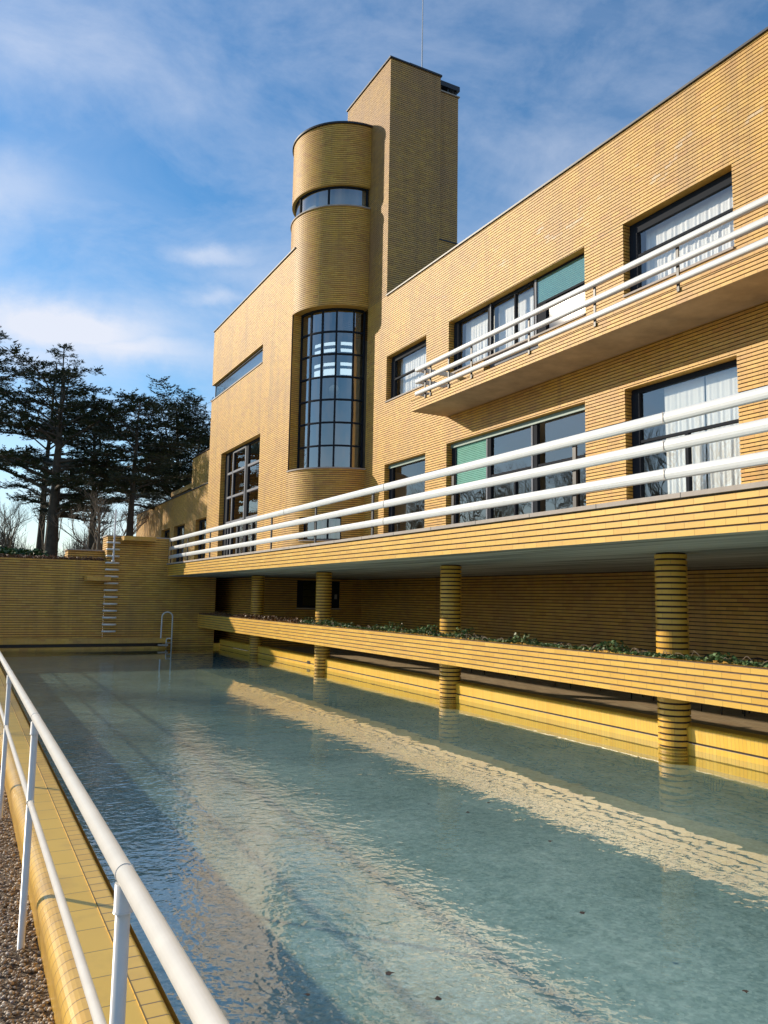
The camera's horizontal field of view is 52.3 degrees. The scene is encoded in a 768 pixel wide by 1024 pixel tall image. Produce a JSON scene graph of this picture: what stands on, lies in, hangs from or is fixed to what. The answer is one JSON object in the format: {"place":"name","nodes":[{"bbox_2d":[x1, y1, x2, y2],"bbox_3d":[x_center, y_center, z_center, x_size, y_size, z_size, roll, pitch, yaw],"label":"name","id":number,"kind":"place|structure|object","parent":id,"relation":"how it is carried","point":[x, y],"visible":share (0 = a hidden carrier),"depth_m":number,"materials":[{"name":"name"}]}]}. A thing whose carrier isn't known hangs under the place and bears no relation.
{"place":"outdoors","nodes":[
{"label":"outdoors","id":0,"kind":"place"},
{"bbox_2d":[0,765,54,1023],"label":"gravel path","id":1,"kind":"structure","parent":0,"point":[35,1014],"depth_m":3.74,"materials":[{"name":"grey gravel"}]},
{"bbox_2d":[0,652,228,1023],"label":"poolside railing","id":2,"kind":"object","parent":1,"relation":"on","point":[197,999],"visible":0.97,"depth_m":1.89,"materials":[{"name":"white metal"}]},
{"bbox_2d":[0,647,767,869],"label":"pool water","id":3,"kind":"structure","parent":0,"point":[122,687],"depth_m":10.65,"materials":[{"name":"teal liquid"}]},
{"bbox_2d":[43,686,767,1023],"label":"pool floor","id":4,"kind":"structure","parent":0,"point":[474,916],"depth_m":5.47,"materials":[{"name":"tile"}]},
{"bbox_2d":[0,665,179,1023],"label":"pool edge","id":5,"kind":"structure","parent":4,"relation":"on","point":[158,985],"depth_m":3.98,"materials":[{"name":"yellow tile"}]},
{"bbox_2d":[0,667,174,1023],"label":"pool coping","id":6,"kind":"object","parent":5,"relation":"on","point":[89,898],"visible":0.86,"depth_m":3.71,"materials":[{"name":"tile"}]},
{"bbox_2d":[0,535,215,650],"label":"pool end wall","id":7,"kind":"structure","parent":4,"relation":"on","point":[51,604],"depth_m":27.42,"materials":[{"name":"yellow brick"}]},
{"bbox_2d":[0,553,103,560],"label":"wall top groundcover","id":8,"kind":"object","parent":7,"relation":"on","point":[49,557],"depth_m":26.85,"materials":[{"name":"green plant"}]},
{"bbox_2d":[101,541,120,632],"bbox_3d":[-9.568,2.624,27.449,0.477,3.168,0.185,4,-7,-28],"label":"rung ladder","id":9,"kind":"object","parent":7,"relation":"attached to","point":[110,589],"visible":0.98,"depth_m":27.37,"materials":[{"name":"white metal"}]},
{"bbox_2d":[111,509,116,561],"bbox_3d":[-9.520,0.831,27.614,0.120,1.840,0.260,4,-7,-28],"label":"grab pole","id":10,"kind":"object","parent":7,"relation":"attached to","point":[113,560],"visible":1,"depth_m":27.52,"materials":[{"name":"white metal"}]},
{"bbox_2d":[160,611,172,648],"bbox_3d":[-7.757,4.308,27.906,0.422,1.514,0.098,4,-7,-28],"label":"pool grab rail","id":11,"kind":"object","parent":7,"relation":"attached to","point":[171,628],"visible":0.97,"depth_m":27.90,"materials":[{"name":"silver metal"}]},
{"bbox_2d":[198,614,767,712],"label":"planter","id":12,"kind":"object","parent":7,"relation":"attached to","point":[731,685],"visible":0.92,"depth_m":11.43,"materials":[{"name":"yellow brick"}]},
{"bbox_2d":[199,611,310,622],"bbox_3d":[-4.330,3.262,24.600,0.398,0.186,10.023,4,-7,-28],"label":"dead groundcover","id":13,"kind":"object","parent":12,"relation":"on","point":[251,616],"visible":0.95,"depth_m":23.51,"materials":[{"name":"brown plant"}]},
{"bbox_2d":[298,617,767,667],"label":"ivy","id":14,"kind":"object","parent":12,"relation":"on","point":[720,657],"visible":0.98,"depth_m":11.92,"materials":[{"name":"green plant"}]},
{"bbox_2d":[167,386,767,748],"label":"terrace","id":15,"kind":"structure","parent":4,"relation":"on","point":[671,539],"depth_m":10.71,"materials":[{"name":"yellow brick"}]},
{"bbox_2d":[85,488,137,549],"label":"bare tree","id":16,"kind":"object","parent":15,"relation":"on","point":[104,529],"visible":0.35,"depth_m":55.96,"materials":[{"name":"brown plant"}]},
{"bbox_2d":[106,488,167,535],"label":"bare tree","id":17,"kind":"object","parent":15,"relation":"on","point":[137,524],"visible":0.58,"depth_m":57.37,"materials":[{"name":"brown plant"}]},
{"bbox_2d":[136,448,209,562],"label":"service wing","id":18,"kind":"structure","parent":15,"relation":"on","point":[182,511],"depth_m":48.55,"materials":[{"name":"yellow brick"}]},
{"bbox_2d":[176,525,184,561],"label":"window","id":19,"kind":"structure","parent":18,"relation":"in","point":[178,531],"depth_m":49.78,"materials":[{"name":"black paint"}]},
{"bbox_2d":[198,519,205,558],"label":"window","id":20,"kind":"structure","parent":18,"relation":"in","point":[204,520],"depth_m":45.15,"materials":[{"name":"black glass"}]},
{"bbox_2d":[219,639,767,765],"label":"pool side wall","id":21,"kind":"structure","parent":4,"relation":"on","point":[745,744],"depth_m":12.66,"materials":[{"name":"yellow tile"}]},
{"bbox_2d":[213,640,767,735],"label":"poolside deck","id":22,"kind":"structure","parent":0,"point":[755,722],"depth_m":15.31,"materials":[{"name":"tile"}]},
{"bbox_2d":[631,648,654,700],"bbox_3d":[4.845,2.966,14.379,0.491,0.932,0.493,-5,-9,44],"label":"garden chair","id":23,"kind":"object","parent":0,"point":[644,651],"visible":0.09,"depth_m":14.26,"materials":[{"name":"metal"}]},
{"bbox_2d":[701,655,743,714],"bbox_3d":[5.490,2.797,12.755,0.493,0.932,0.491,4,-7,-22],"label":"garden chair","id":24,"kind":"object","parent":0,"point":[721,706],"visible":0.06,"depth_m":12.59,"materials":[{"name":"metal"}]},
{"bbox_2d":[744,657,767,715],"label":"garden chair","id":25,"kind":"object","parent":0,"point":[757,658],"visible":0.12,"depth_m":12.32,"materials":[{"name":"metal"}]},
{"bbox_3d":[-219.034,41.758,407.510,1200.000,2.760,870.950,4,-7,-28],"label":"garden plateau","id":26,"kind":"structure","parent":0,"visible":0},
{"bbox_2d":[0,546,13,555],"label":"evergreen bush","id":27,"kind":"object","parent":26,"relation":"on","point":[4,550],"visible":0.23,"depth_m":39.53,"materials":[{"name":"green plant"}]},
{"bbox_2d":[0,326,19,421],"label":"frosted conifer","id":28,"kind":"object","parent":26,"relation":"on","point":[5,336],"visible":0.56,"depth_m":72.65,"materials":[{"name":"green plant"}]},
{"bbox_2d":[0,494,36,549],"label":"bare tree","id":29,"kind":"object","parent":26,"relation":"on","point":[10,530],"visible":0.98,"depth_m":54.69,"materials":[{"name":"brown plant"}]},
{"bbox_2d":[2,546,47,556],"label":"evergreen bush","id":30,"kind":"object","parent":26,"relation":"on","point":[35,552],"visible":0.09,"depth_m":41.37,"materials":[{"name":"green plant"}]},
{"bbox_2d":[0,338,54,469],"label":"cedar tree","id":31,"kind":"object","parent":26,"relation":"on","point":[5,361],"visible":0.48,"depth_m":57.38,"materials":[{"name":"green plant"}]},
{"bbox_2d":[24,343,88,435],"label":"frosted conifer","id":32,"kind":"object","parent":26,"relation":"on","point":[65,345],"visible":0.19,"depth_m":77.54,"materials":[{"name":"green plant"}]},
{"bbox_2d":[0,513,122,556],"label":"thicket","id":33,"kind":"object","parent":26,"relation":"on","point":[2,543],"visible":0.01,"depth_m":72.03,"materials":[{"name":"brown"}]},
{"bbox_2d":[28,471,94,549],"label":"bare tree","id":34,"kind":"object","parent":26,"relation":"on","point":[46,508],"visible":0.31,"depth_m":58.90,"materials":[{"name":"brown plant"}]},
{"bbox_2d":[0,349,133,552],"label":"cedar tree","id":35,"kind":"object","parent":26,"relation":"on","point":[78,453],"visible":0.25,"depth_m":68.24,"materials":[{"name":"green plant"}]},
{"bbox_2d":[16,388,144,548],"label":"cedar tree","id":36,"kind":"object","parent":26,"relation":"on","point":[100,486],"visible":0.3,"depth_m":66.17,"materials":[{"name":"green plant"}]},
{"bbox_2d":[47,488,114,549],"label":"bare tree","id":37,"kind":"object","parent":26,"relation":"on","point":[97,511],"visible":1,"depth_m":43.59,"materials":[{"name":"brown plant"}]},
{"bbox_2d":[0,340,173,556],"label":"cedar tree","id":38,"kind":"object","parent":26,"relation":"on","point":[56,480],"visible":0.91,"depth_m":51.73,"materials":[{"name":"green plant"}]},
{"bbox_2d":[42,387,203,535],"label":"cedar tree","id":39,"kind":"object","parent":26,"relation":"on","point":[109,475],"visible":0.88,"depth_m":53.87,"materials":[{"name":"green plant"}]},
{"bbox_2d":[71,375,213,515],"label":"cedar tree","id":40,"kind":"object","parent":26,"relation":"on","point":[195,434],"visible":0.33,"depth_m":67.47,"materials":[{"name":"green plant"}]},
{"label":"lawn","id":41,"kind":"structure","parent":0,"visible":0},
{"bbox_2d":[205,0,767,662],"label":"villa","id":42,"kind":"object","parent":41,"relation":"on","point":[379,326],"visible":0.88,"depth_m":22.89,"materials":[{"name":"yellow brick"}]},
{"bbox_2d":[210,347,262,401],"bbox_3d":[-5.835,-6.470,38.497,3.190,0.870,8.060,4,-7,-28],"label":"window","id":43,"kind":"structure","parent":42,"relation":"in","point":[258,362],"depth_m":37.86,"materials":[{"name":"glass"}]},
{"bbox_2d":[222,437,259,555],"bbox_3d":[-6.522,-0.167,36.165,0.140,5.966,5.812,4,-7,-28],"label":"window","id":44,"kind":"structure","parent":42,"relation":"in","point":[247,447],"depth_m":37.25,"materials":[{"name":"black paint"}]},
{"bbox_2d":[296,581,340,608],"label":"window","id":45,"kind":"structure","parent":42,"relation":"in","point":[306,590],"depth_m":28.35,"materials":[{"name":"black glass"}]},
{"bbox_2d":[303,517,340,539],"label":"window","id":46,"kind":"structure","parent":42,"relation":"in","point":[318,522],"depth_m":29.77,"materials":[{"name":"glass"}]},
{"bbox_2d":[297,308,365,468],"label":"stair window","id":47,"kind":"structure","parent":42,"relation":"in","point":[334,390],"depth_m":30.39,"materials":[{"name":"black paint"}]},
{"bbox_2d":[295,186,368,215],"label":"window","id":48,"kind":"structure","parent":42,"relation":"in","point":[339,194],"depth_m":31.18,"materials":[{"name":"black paint"}]},
{"bbox_2d":[385,339,426,402],"bbox_3d":[0.956,-4.938,27.459,0.559,1.726,2.800,4,-7,-28],"label":"window","id":49,"kind":"structure","parent":42,"relation":"in","point":[413,357],"depth_m":27.99,"materials":[{"name":"black paint"}]},
{"bbox_2d":[388,455,424,532],"bbox_3d":[0.867,0.050,26.916,0.160,3.742,2.832,4,-7,-28],"label":"window","id":50,"kind":"structure","parent":42,"relation":"in","point":[392,467],"depth_m":27.99,"materials":[{"name":"black paint"}]},
{"bbox_2d":[490,344,538,367],"bbox_3d":[3.757,-4.127,22.100,0.080,0.990,2.480,4,-7,-28],"label":"balcony door base","id":51,"kind":"structure","parent":42,"relation":"in","point":[536,346],"depth_m":22.21,"materials":[{"name":"grey paint"}]},
{"bbox_2d":[451,253,584,372],"bbox_3d":[3.726,-5.030,22.243,0.559,2.616,6.220,4,-7,-28],"label":"window","id":52,"kind":"structure","parent":42,"relation":"in","point":[560,284],"depth_m":22.26,"materials":[{"name":"glass"}]},
{"bbox_2d":[451,404,585,523],"bbox_3d":[3.622,-0.508,21.796,0.160,3.826,6.252,4,-7,-28],"label":"window","id":53,"kind":"structure","parent":42,"relation":"in","point":[484,445],"depth_m":22.76,"materials":[{"name":"black paint"}]},
{"bbox_2d":[623,171,734,297],"bbox_3d":[6.513,-5.993,17.119,0.559,1.796,2.970,4,-7,-28],"label":"window","id":54,"kind":"structure","parent":42,"relation":"in","point":[712,201],"depth_m":17.23,"materials":[{"name":"black paint"}]},
{"bbox_2d":[631,359,741,498],"bbox_3d":[6.521,-1.028,16.654,0.318,3.826,2.962,4,-7,-28],"label":"window","id":55,"kind":"structure","parent":42,"relation":"in","point":[721,384],"depth_m":16.63,"materials":[{"name":"black paint"}]}
]}

